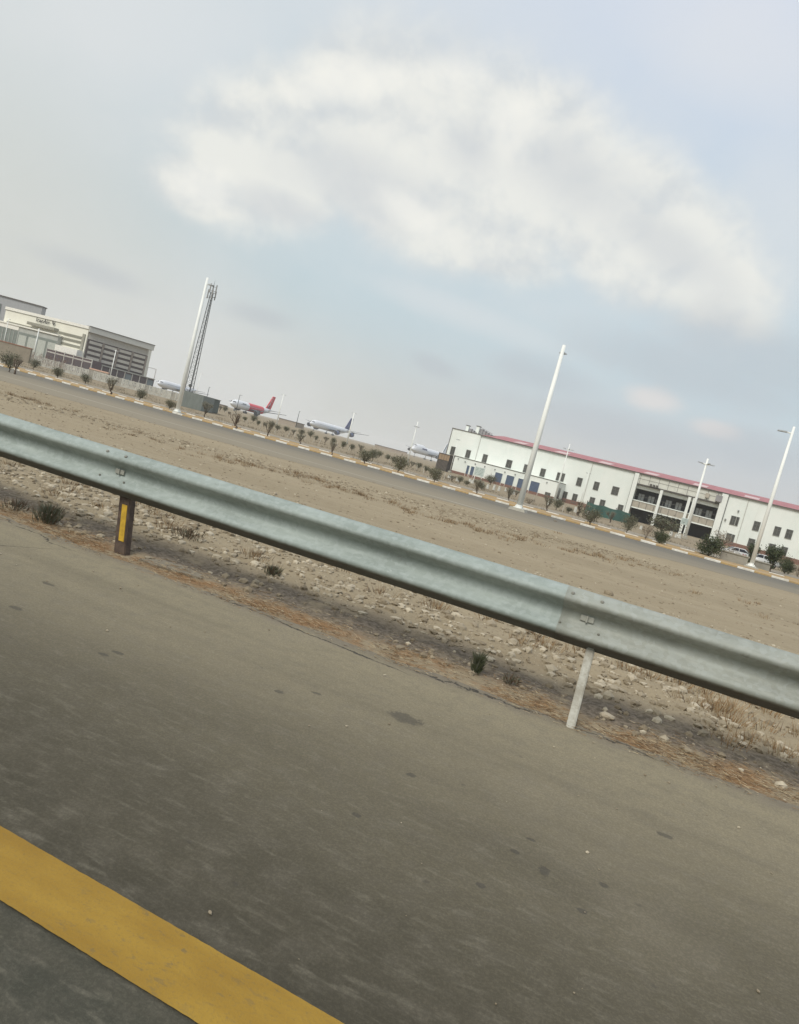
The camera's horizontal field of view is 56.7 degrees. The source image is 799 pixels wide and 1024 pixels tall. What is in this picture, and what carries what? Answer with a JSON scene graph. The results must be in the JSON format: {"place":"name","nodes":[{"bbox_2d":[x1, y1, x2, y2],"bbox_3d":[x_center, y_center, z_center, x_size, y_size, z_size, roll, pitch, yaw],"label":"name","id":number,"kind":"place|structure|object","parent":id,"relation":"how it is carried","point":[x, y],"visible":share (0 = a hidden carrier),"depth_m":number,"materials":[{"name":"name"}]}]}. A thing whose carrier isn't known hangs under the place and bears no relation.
{"place":"outdoors","nodes":[
{"label":"outdoors","id":0,"kind":"place"},
{"bbox_2d":[89,368,109,380],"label":"salmon wall","id":1,"kind":"structure","parent":0,"point":[103,372],"depth_m":159.40,"materials":[{"name":"concrete"}]},
{"bbox_2d":[185,283,217,392],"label":"telecom tower","id":2,"kind":"structure","parent":0,"point":[203,334],"depth_m":138.91,"materials":[{"name":"metal"}]},
{"bbox_2d":[374,444,407,454],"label":"distant wall","id":3,"kind":"structure","parent":0,"point":[391,449],"depth_m":448.32,"materials":[{"name":"concrete"}]},
{"bbox_2d":[0,514,798,1023],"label":"road","id":4,"kind":"structure","parent":0,"point":[408,844],"depth_m":2.63,"materials":[{"name":"asphalt"}]},
{"bbox_2d":[0,826,343,1023],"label":"yellow edge line","id":5,"kind":"object","parent":4,"relation":"on","point":[187,974],"visible":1,"depth_m":1.76,"materials":[{"name":"paint"}]},
{"bbox_2d":[0,514,785,1004],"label":"grit","id":6,"kind":"object","parent":4,"relation":"on","point":[554,746],"visible":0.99,"depth_m":3.81,"materials":[{"name":"stone"}]},
{"bbox_2d":[0,413,798,805],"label":"verge","id":7,"kind":"structure","parent":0,"point":[590,707],"depth_m":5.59,"materials":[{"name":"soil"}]},
{"bbox_2d":[0,497,29,511],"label":"weed","id":8,"kind":"object","parent":7,"relation":"on","point":[15,504],"visible":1,"depth_m":6.23,"materials":[{"name":"plant"}]},
{"bbox_2d":[31,501,65,525],"bbox_3d":[-2.855,0.000,6.037,0.297,0.201,0.273,16,5,19],"label":"weed","id":9,"kind":"object","parent":7,"relation":"on","point":[53,518],"visible":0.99,"depth_m":6.01,"materials":[{"name":"plant"}]},
{"bbox_2d":[139,558,201,579],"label":"asphalt slab","id":10,"kind":"structure","parent":7,"relation":"on","point":[197,575],"depth_m":5.62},
{"bbox_2d":[171,524,206,542],"bbox_3d":[-1.919,0.185,6.700,0.342,0.110,0.312,16,5,19],"label":"weed","id":11,"kind":"object","parent":7,"relation":"on","point":[191,532],"visible":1,"depth_m":6.69,"materials":[{"name":"plant"}]},
{"bbox_2d":[264,562,283,576],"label":"weed","id":12,"kind":"object","parent":7,"relation":"on","point":[272,568],"visible":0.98,"depth_m":6.18,"materials":[{"name":"plant"}]},
{"bbox_2d":[378,597,386,604],"bbox_3d":[-0.139,0.744,6.100,0.086,0.075,0.056,16,5,19],"label":"rock","id":13,"kind":"object","parent":7,"relation":"on","point":[381,600],"visible":0.76,"depth_m":6.08,"materials":[{"name":"stone"}]},
{"bbox_2d":[0,413,798,728],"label":"guardrail","id":14,"kind":"object","parent":7,"relation":"on","point":[714,661],"visible":0.96,"depth_m":4.86,"materials":[{"name":"metal"}]},
{"bbox_2d":[0,500,798,809],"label":"straw litter","id":15,"kind":"object","parent":7,"relation":"on","point":[660,753],"visible":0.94,"depth_m":4.69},
{"bbox_2d":[469,647,489,674],"bbox_3d":[0.530,0.986,4.911,0.134,0.190,0.132,13,5,-15],"label":"weed","id":16,"kind":"object","parent":7,"relation":"on","point":[478,665],"visible":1,"depth_m":4.89,"materials":[{"name":"plant"}]},
{"bbox_2d":[506,638,516,645],"bbox_3d":[0.881,1.022,5.788,0.094,0.068,0.102,16,5,19],"label":"rock","id":17,"kind":"object","parent":7,"relation":"on","point":[513,641],"visible":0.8,"depth_m":5.76,"materials":[{"name":"stone"}]},
{"bbox_2d":[503,671,520,685],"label":"weed","id":18,"kind":"object","parent":7,"relation":"on","point":[513,678],"visible":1,"depth_m":4.88,"materials":[{"name":"plant"}]},
{"bbox_2d":[600,711,614,720],"bbox_3d":[1.319,1.300,4.704,0.098,0.052,0.076,16,5,19],"label":"rock","id":19,"kind":"object","parent":7,"relation":"on","point":[606,715],"visible":0.96,"depth_m":4.68,"materials":[{"name":"stone"}]},
{"bbox_2d":[0,356,798,650],"bbox_3d":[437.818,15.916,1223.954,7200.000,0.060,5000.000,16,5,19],"label":"ground","id":20,"kind":"structure","parent":0,"point":[647,581],"depth_m":17.81,"materials":[{"name":"soil"}]},
{"bbox_2d":[0,347,21,371],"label":"shrub","id":21,"kind":"object","parent":20,"relation":"on","point":[9,361],"visible":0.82,"depth_m":43.29,"materials":[{"name":"green plant"}]},
{"bbox_2d":[0,340,32,362],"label":"taupe wall","id":22,"kind":"structure","parent":20,"relation":"on","point":[24,353],"depth_m":108.17,"materials":[{"name":"concrete"}]},
{"bbox_2d":[13,357,23,373],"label":"shrub","id":23,"kind":"object","parent":20,"relation":"on","point":[20,361],"visible":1,"depth_m":42.18,"materials":[{"name":"green plant"}]},
{"bbox_2d":[0,295,46,320],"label":"grey hangar","id":24,"kind":"structure","parent":20,"relation":"on","point":[5,301],"depth_m":233.78,"materials":[{"name":"metal"}]},
{"bbox_2d":[0,320,62,361],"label":"front building","id":25,"kind":"structure","parent":20,"relation":"on","point":[21,335],"depth_m":192.24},
{"bbox_2d":[28,359,41,369],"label":"shrub","id":26,"kind":"object","parent":20,"relation":"on","point":[36,365],"visible":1,"depth_m":70.01,"materials":[{"name":"green plant"}]},
{"bbox_2d":[30,352,68,369],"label":"dry hedge","id":27,"kind":"object","parent":20,"relation":"on","point":[47,360],"visible":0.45,"depth_m":109.20,"materials":[{"name":"plant"}]},
{"bbox_2d":[49,367,65,377],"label":"shrub","id":28,"kind":"object","parent":20,"relation":"on","point":[56,372],"visible":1,"depth_m":58.59,"materials":[{"name":"green plant"}]},
{"bbox_2d":[45,348,101,373],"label":"brick annex","id":29,"kind":"object","parent":20,"relation":"on","point":[80,362],"visible":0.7,"depth_m":182.06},
{"bbox_2d":[4,306,151,376],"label":"airline building","id":30,"kind":"structure","parent":20,"relation":"on","point":[74,338],"depth_m":190.63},
{"bbox_2d":[79,372,92,383],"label":"shrub","id":31,"kind":"object","parent":20,"relation":"on","point":[85,377],"visible":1,"depth_m":65.33,"materials":[{"name":"green plant"}]},
{"bbox_2d":[30,355,178,400],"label":"precast fence","id":32,"kind":"object","parent":20,"relation":"on","point":[125,382],"visible":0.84,"depth_m":117.89,"materials":[{"name":"white concrete"}]},
{"bbox_2d":[84,325,155,390],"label":"louvred building","id":33,"kind":"structure","parent":20,"relation":"on","point":[130,359],"depth_m":193.26,"materials":[{"name":"grey metal"}]},
{"bbox_2d":[135,388,146,399],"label":"shrub","id":34,"kind":"object","parent":20,"relation":"on","point":[141,392],"visible":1,"depth_m":58.34,"materials":[{"name":"green plant"}]},
{"bbox_2d":[157,380,208,394],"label":"airliner","id":35,"kind":"object","parent":20,"relation":"on","point":[164,384],"visible":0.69,"depth_m":411.90,"materials":[{"name":"white metal"}]},
{"bbox_2d":[181,390,220,412],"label":"metal enclosure","id":36,"kind":"object","parent":20,"relation":"on","point":[191,400],"visible":0.91,"depth_m":84.97,"materials":[{"name":"metal"}]},
{"bbox_2d":[202,400,213,416],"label":"shrub","id":37,"kind":"object","parent":20,"relation":"on","point":[206,406],"visible":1,"depth_m":59.49,"materials":[{"name":"green plant"}]},
{"bbox_2d":[230,397,285,415],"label":"airliner","id":38,"kind":"object","parent":20,"relation":"on","point":[256,410],"visible":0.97,"depth_m":365.87,"materials":[{"name":"white metal"}]},
{"bbox_2d":[278,418,304,428],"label":"distant shed","id":39,"kind":"structure","parent":20,"relation":"on","point":[290,423],"depth_m":337.96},
{"bbox_2d":[307,418,368,436],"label":"airliner","id":40,"kind":"object","parent":20,"relation":"on","point":[335,429],"visible":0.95,"depth_m":564.65,"materials":[{"name":"white metal"}]},
{"bbox_2d":[346,413,355,443],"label":"lamp post","id":41,"kind":"object","parent":20,"relation":"on","point":[350,429],"visible":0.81,"depth_m":155.73,"materials":[{"name":"metal"}]},
{"bbox_2d":[367,447,381,460],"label":"shrub","id":42,"kind":"object","parent":20,"relation":"on","point":[375,454],"visible":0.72,"depth_m":62.11,"materials":[{"name":"green plant"}]},
{"bbox_2d":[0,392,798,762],"bbox_3d":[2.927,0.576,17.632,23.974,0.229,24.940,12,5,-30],"label":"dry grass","id":43,"kind":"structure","parent":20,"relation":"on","point":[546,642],"depth_m":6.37,"materials":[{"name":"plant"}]},
{"bbox_2d":[0,363,798,581],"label":"planting strip","id":44,"kind":"object","parent":20,"relation":"on","point":[677,548],"depth_m":44.22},
{"bbox_2d":[105,377,117,393],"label":"shrub","id":45,"kind":"object","parent":44,"relation":"on","point":[112,382],"visible":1,"depth_m":51.15,"materials":[{"name":"green plant"}]},
{"bbox_2d":[163,398,175,408],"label":"shrub","id":46,"kind":"object","parent":44,"relation":"on","point":[168,401],"visible":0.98,"depth_m":52.59,"materials":[{"name":"green plant"}]},
{"bbox_2d":[169,277,213,414],"bbox_3d":[-13.391,-10.716,47.885,0.840,8.962,0.840,16,5,19],"label":"lamp post","id":47,"kind":"object","parent":44,"relation":"on","point":[182,389],"visible":0.91,"depth_m":47.85,"materials":[{"name":"metal"}]},
{"bbox_2d":[228,411,241,428],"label":"shrub","id":48,"kind":"object","parent":44,"relation":"on","point":[237,419],"visible":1,"depth_m":46.99,"materials":[{"name":"green plant"}]},
{"bbox_2d":[263,419,275,435],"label":"shrub","id":49,"kind":"object","parent":44,"relation":"on","point":[271,425],"visible":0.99,"depth_m":49.03,"materials":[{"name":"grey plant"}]},
{"bbox_2d":[330,441,336,454],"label":"shrub","id":50,"kind":"object","parent":44,"relation":"on","point":[333,446],"visible":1,"depth_m":44.95,"materials":[{"name":"green plant"}]},
{"bbox_2d":[357,449,373,463],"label":"shrub","id":51,"kind":"object","parent":44,"relation":"on","point":[367,456],"visible":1,"depth_m":44.62,"materials":[{"name":"green plant"}]},
{"bbox_2d":[391,454,412,470],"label":"shrub","id":52,"kind":"object","parent":44,"relation":"on","point":[402,463],"visible":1,"depth_m":44.77,"materials":[{"name":"green plant"}]},
{"bbox_2d":[427,465,443,481],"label":"shrub","id":53,"kind":"object","parent":44,"relation":"on","point":[437,473],"visible":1,"depth_m":43.70,"materials":[{"name":"green plant"}]},
{"bbox_2d":[473,478,483,493],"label":"shrub","id":54,"kind":"object","parent":44,"relation":"on","point":[480,482],"visible":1,"depth_m":43.41,"materials":[{"name":"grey plant"}]},
{"bbox_2d":[578,503,602,524],"bbox_3d":[10.686,0.193,41.079,1.495,1.291,1.638,10,6,-45],"label":"shrub","id":55,"kind":"object","parent":44,"relation":"on","point":[591,518],"visible":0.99,"depth_m":40.94,"materials":[{"name":"green plant"}]},
{"bbox_2d":[641,524,652,538],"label":"shrub","id":56,"kind":"object","parent":44,"relation":"on","point":[648,531],"visible":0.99,"depth_m":40.91,"materials":[{"name":"green plant"}]},
{"bbox_2d":[652,530,670,544],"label":"shrub","id":57,"kind":"object","parent":44,"relation":"on","point":[660,537],"visible":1,"depth_m":40.27,"materials":[{"name":"green plant"}]},
{"bbox_2d":[694,532,728,556],"bbox_3d":[17.196,1.825,40.761,1.848,1.501,1.635,17,5,24],"label":"shrub","id":58,"kind":"object","parent":44,"relation":"on","point":[712,546],"visible":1,"depth_m":40.53,"materials":[{"name":"green plant"}]},
{"bbox_2d":[743,426,794,569],"bbox_3d":[19.886,-0.779,39.816,1.084,7.910,0.840,16,5,19],"label":"lamp post","id":59,"kind":"object","parent":44,"relation":"on","point":[757,544],"visible":0.92,"depth_m":39.73,"materials":[{"name":"metal"}]},
{"bbox_2d":[0,381,798,648],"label":"pebbles","id":60,"kind":"object","parent":20,"relation":"on","point":[441,510],"visible":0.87,"depth_m":20.46,"materials":[{"name":"stone"}]},
{"bbox_2d":[17,361,795,573],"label":"scrub","id":61,"kind":"object","parent":20,"relation":"on","point":[353,454],"visible":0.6,"depth_m":65.30,"materials":[{"name":"plant"}]},
{"bbox_2d":[406,422,418,464],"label":"lamp post","id":62,"kind":"object","parent":20,"relation":"on","point":[412,443],"visible":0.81,"depth_m":88.72,"materials":[{"name":"metal"}]},
{"bbox_2d":[406,443,447,460],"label":"airliner","id":63,"kind":"object","parent":20,"relation":"on","point":[420,449],"visible":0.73,"depth_m":629.80,"materials":[{"name":"white metal"}]},
{"bbox_2d":[435,452,454,471],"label":"slatted shed","id":64,"kind":"structure","parent":20,"relation":"on","point":[444,462],"depth_m":122.94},
{"bbox_2d":[473,466,484,479],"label":"sign board","id":65,"kind":"object","parent":20,"relation":"on","point":[479,471],"visible":0.98,"depth_m":102.30,"materials":[{"name":"white paint"}]},
{"bbox_2d":[485,474,498,484],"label":"shrub","id":66,"kind":"object","parent":20,"relation":"on","point":[492,478],"visible":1,"depth_m":103.69,"materials":[{"name":"green plant"}]},
{"bbox_2d":[506,485,513,500],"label":"shrub","id":67,"kind":"object","parent":20,"relation":"on","point":[510,491],"visible":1,"depth_m":46.07,"materials":[{"name":"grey plant"}]},
{"bbox_2d":[542,493,553,510],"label":"shrub","id":68,"kind":"object","parent":20,"relation":"on","point":[549,500],"visible":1,"depth_m":44.53,"materials":[{"name":"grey plant"}]},
{"bbox_2d":[551,498,563,509],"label":"shrub","id":69,"kind":"object","parent":20,"relation":"on","point":[560,503],"visible":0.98,"depth_m":57.59,"materials":[{"name":"green plant"}]},
{"bbox_2d":[553,444,573,500],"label":"lamp post","id":70,"kind":"object","parent":20,"relation":"on","point":[568,449],"visible":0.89,"depth_m":116.22,"materials":[{"name":"metal"}]},
{"bbox_2d":[576,500,591,515],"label":"shrub","id":71,"kind":"object","parent":20,"relation":"on","point":[579,507],"visible":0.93,"depth_m":57.23,"materials":[{"name":"green plant"}]},
{"bbox_2d":[585,500,630,522],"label":"fence","id":72,"kind":"object","parent":20,"relation":"on","point":[620,515],"visible":0.69,"depth_m":75.44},
{"bbox_2d":[604,589,613,595],"bbox_3d":[3.205,1.257,11.358,0.148,0.125,0.091,18,6,35],"label":"rock","id":73,"kind":"object","parent":20,"relation":"on","point":[609,592],"visible":0.75,"depth_m":11.33,"materials":[{"name":"stone"}]},
{"bbox_2d":[606,511,616,522],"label":"shrub","id":74,"kind":"object","parent":20,"relation":"on","point":[611,516],"visible":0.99,"depth_m":62.76,"materials":[{"name":"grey plant"}]},
{"bbox_2d":[446,425,798,564],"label":"office building","id":75,"kind":"structure","parent":20,"relation":"on","point":[737,516],"depth_m":125.01,"materials":[{"name":"paint"}]},
{"bbox_2d":[494,472,502,483],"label":"shutter door","id":76,"kind":"structure","parent":75,"relation":"in","point":[498,475],"depth_m":129.16,"materials":[{"name":"blue metal"}]},
{"bbox_2d":[505,459,512,467],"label":"window","id":77,"kind":"structure","parent":75,"relation":"in","point":[509,462],"depth_m":133.68,"materials":[{"name":"grey glass"}]},
{"bbox_2d":[504,475,514,485],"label":"shutter door","id":78,"kind":"structure","parent":75,"relation":"in","point":[509,480],"depth_m":128.25,"materials":[{"name":"blue metal"}]},
{"bbox_2d":[515,478,523,489],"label":"shutter door","id":79,"kind":"structure","parent":75,"relation":"in","point":[519,483],"depth_m":127.42,"materials":[{"name":"blue metal"}]},
{"bbox_2d":[528,480,539,492],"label":"shutter door","id":80,"kind":"structure","parent":75,"relation":"in","point":[534,486],"depth_m":126.23,"materials":[{"name":"blue metal"}]},
{"bbox_2d":[539,468,545,476],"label":"window","id":81,"kind":"structure","parent":75,"relation":"in","point":[542,473],"depth_m":130.81,"materials":[{"name":"grey glass"}]},
{"bbox_2d":[576,477,582,485],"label":"window","id":82,"kind":"structure","parent":75,"relation":"in","point":[579,480],"depth_m":127.81,"materials":[{"name":"grey glass"}]},
{"bbox_2d":[593,481,599,489],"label":"window","id":83,"kind":"structure","parent":75,"relation":"in","point":[596,484],"depth_m":126.48,"materials":[{"name":"grey glass"}]},
{"bbox_2d":[611,486,619,495],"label":"window","id":84,"kind":"structure","parent":75,"relation":"in","point":[615,490],"depth_m":125.03,"materials":[{"name":"grey glass"}]},
{"bbox_2d":[637,493,644,500],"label":"bay window","id":85,"kind":"structure","parent":75,"relation":"in","point":[639,495],"depth_m":126.09,"materials":[{"name":"glass"}]},
{"bbox_2d":[647,496,654,503],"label":"bay window","id":86,"kind":"structure","parent":75,"relation":"in","point":[650,500],"depth_m":125.31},
{"bbox_2d":[664,500,671,507],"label":"bay window","id":87,"kind":"structure","parent":75,"relation":"in","point":[667,504],"depth_m":124.07,"materials":[{"name":"glass"}]},
{"bbox_2d":[674,502,682,510],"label":"bay window","id":88,"kind":"structure","parent":75,"relation":"in","point":[679,507],"depth_m":123.33,"materials":[{"name":"glass"}]},
{"bbox_2d":[694,507,702,515],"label":"bay window","id":89,"kind":"structure","parent":75,"relation":"in","point":[698,512],"depth_m":121.90,"materials":[{"name":"glass"}]},
{"bbox_2d":[704,510,712,517],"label":"bay window","id":90,"kind":"structure","parent":75,"relation":"in","point":[707,511],"depth_m":121.19,"materials":[{"name":"glass"}]},
{"bbox_2d":[729,516,735,524],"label":"window","id":91,"kind":"structure","parent":75,"relation":"in","point":[733,518],"depth_m":116.69,"materials":[{"name":"grey glass"}]},
{"bbox_2d":[752,521,760,530],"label":"window","id":92,"kind":"structure","parent":75,"relation":"in","point":[756,525],"depth_m":115.13,"materials":[{"name":"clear glass"}]},
{"bbox_2d":[773,526,781,535],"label":"window","id":93,"kind":"structure","parent":75,"relation":"in","point":[777,530],"depth_m":113.82,"materials":[{"name":"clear glass"}]},
{"bbox_2d":[784,529,793,538],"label":"window","id":94,"kind":"structure","parent":75,"relation":"in","point":[788,535],"depth_m":113.08,"materials":[{"name":"grey glass"}]},
{"bbox_2d":[620,513,639,532],"bbox_3d":[13.592,0.705,43.542,1.142,1.398,1.051,14,5,-10],"label":"shrub","id":95,"kind":"object","parent":20,"relation":"on","point":[629,523],"visible":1,"depth_m":43.41,"materials":[{"name":"green plant"}]},
{"bbox_2d":[646,514,686,533],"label":"shrub","id":96,"kind":"object","parent":20,"relation":"on","point":[664,523],"visible":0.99,"depth_m":69.23,"materials":[{"name":"green plant"}]},
{"bbox_2d":[677,517,688,535],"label":"sign board","id":97,"kind":"object","parent":20,"relation":"on","point":[685,520],"visible":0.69,"depth_m":82.12,"materials":[{"name":"white paint"}]},
{"bbox_2d":[682,459,714,539],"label":"lamp post","id":98,"kind":"object","parent":20,"relation":"on","point":[694,505],"visible":0.98,"depth_m":77.04,"materials":[{"name":"metal"}]},
{"bbox_2d":[711,531,732,547],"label":"shrub","id":99,"kind":"object","parent":20,"relation":"on","point":[721,536],"visible":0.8,"depth_m":72.03,"materials":[{"name":"green plant"}]},
{"bbox_2d":[719,549,749,564],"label":"garden wall","id":100,"kind":"structure","parent":20,"relation":"on","point":[736,558],"depth_m":40.41,"materials":[{"name":"concrete"}]},
{"bbox_2d":[721,546,747,554],"bbox_3d":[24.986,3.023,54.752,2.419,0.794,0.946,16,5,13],"label":"parked car","id":101,"kind":"object","parent":20,"relation":"on","point":[741,551],"visible":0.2,"depth_m":54.34,"materials":[{"name":"white paint"}]},
{"bbox_2d":[745,542,761,562],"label":"shrub","id":102,"kind":"object","parent":20,"relation":"on","point":[751,548],"visible":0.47,"depth_m":46.07,"materials":[{"name":"green plant"}]},
{"bbox_2d":[742,553,779,567],"bbox_3d":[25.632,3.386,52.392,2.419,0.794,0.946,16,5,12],"label":"parked car","id":103,"kind":"object","parent":20,"relation":"on","point":[761,558],"visible":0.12,"depth_m":51.98,"materials":[{"name":"white paint"}]},
{"bbox_2d":[762,543,786,571],"bbox_3d":[21.685,2.672,42.934,1.273,1.828,1.449,11,6,-36],"label":"shrub","id":104,"kind":"object","parent":20,"relation":"on","point":[774,557],"visible":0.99,"depth_m":42.83,"materials":[{"name":"green plant"}]},
{"bbox_2d":[777,554,796,574],"bbox_3d":[24.275,3.304,46.292,1.238,1.343,1.095,14,5,-9],"label":"shrub","id":105,"kind":"object","parent":20,"relation":"on","point":[787,562],"visible":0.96,"depth_m":46.23,"materials":[{"name":"green plant"}]},
{"bbox_2d":[0,366,798,594],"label":"service road","id":106,"kind":"structure","parent":0,"point":[208,430],"depth_m":32.61,"materials":[{"name":"asphalt"}]},
{"bbox_2d":[509,345,566,512],"bbox_3d":[6.695,-3.956,35.153,0.840,8.100,0.840,16,5,19],"label":"lamp post","id":107,"kind":"object","parent":106,"relation":"on","point":[520,501],"visible":0.95,"depth_m":35.09,"materials":[{"name":"metal"}]},
{"bbox_2d":[0,361,798,578],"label":"footpath","id":108,"kind":"structure","parent":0,"point":[630,532],"depth_m":54.34,"materials":[{"name":"concrete"}]},
{"bbox_2d":[0,0,798,504],"label":"sky","id":109,"kind":"structure","parent":0,"point":[401,214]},
{"bbox_2d":[754,560,771,570],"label":"garden wall","id":110,"kind":"structure","parent":0,"point":[762,565],"depth_m":41.57,"materials":[{"name":"concrete"}]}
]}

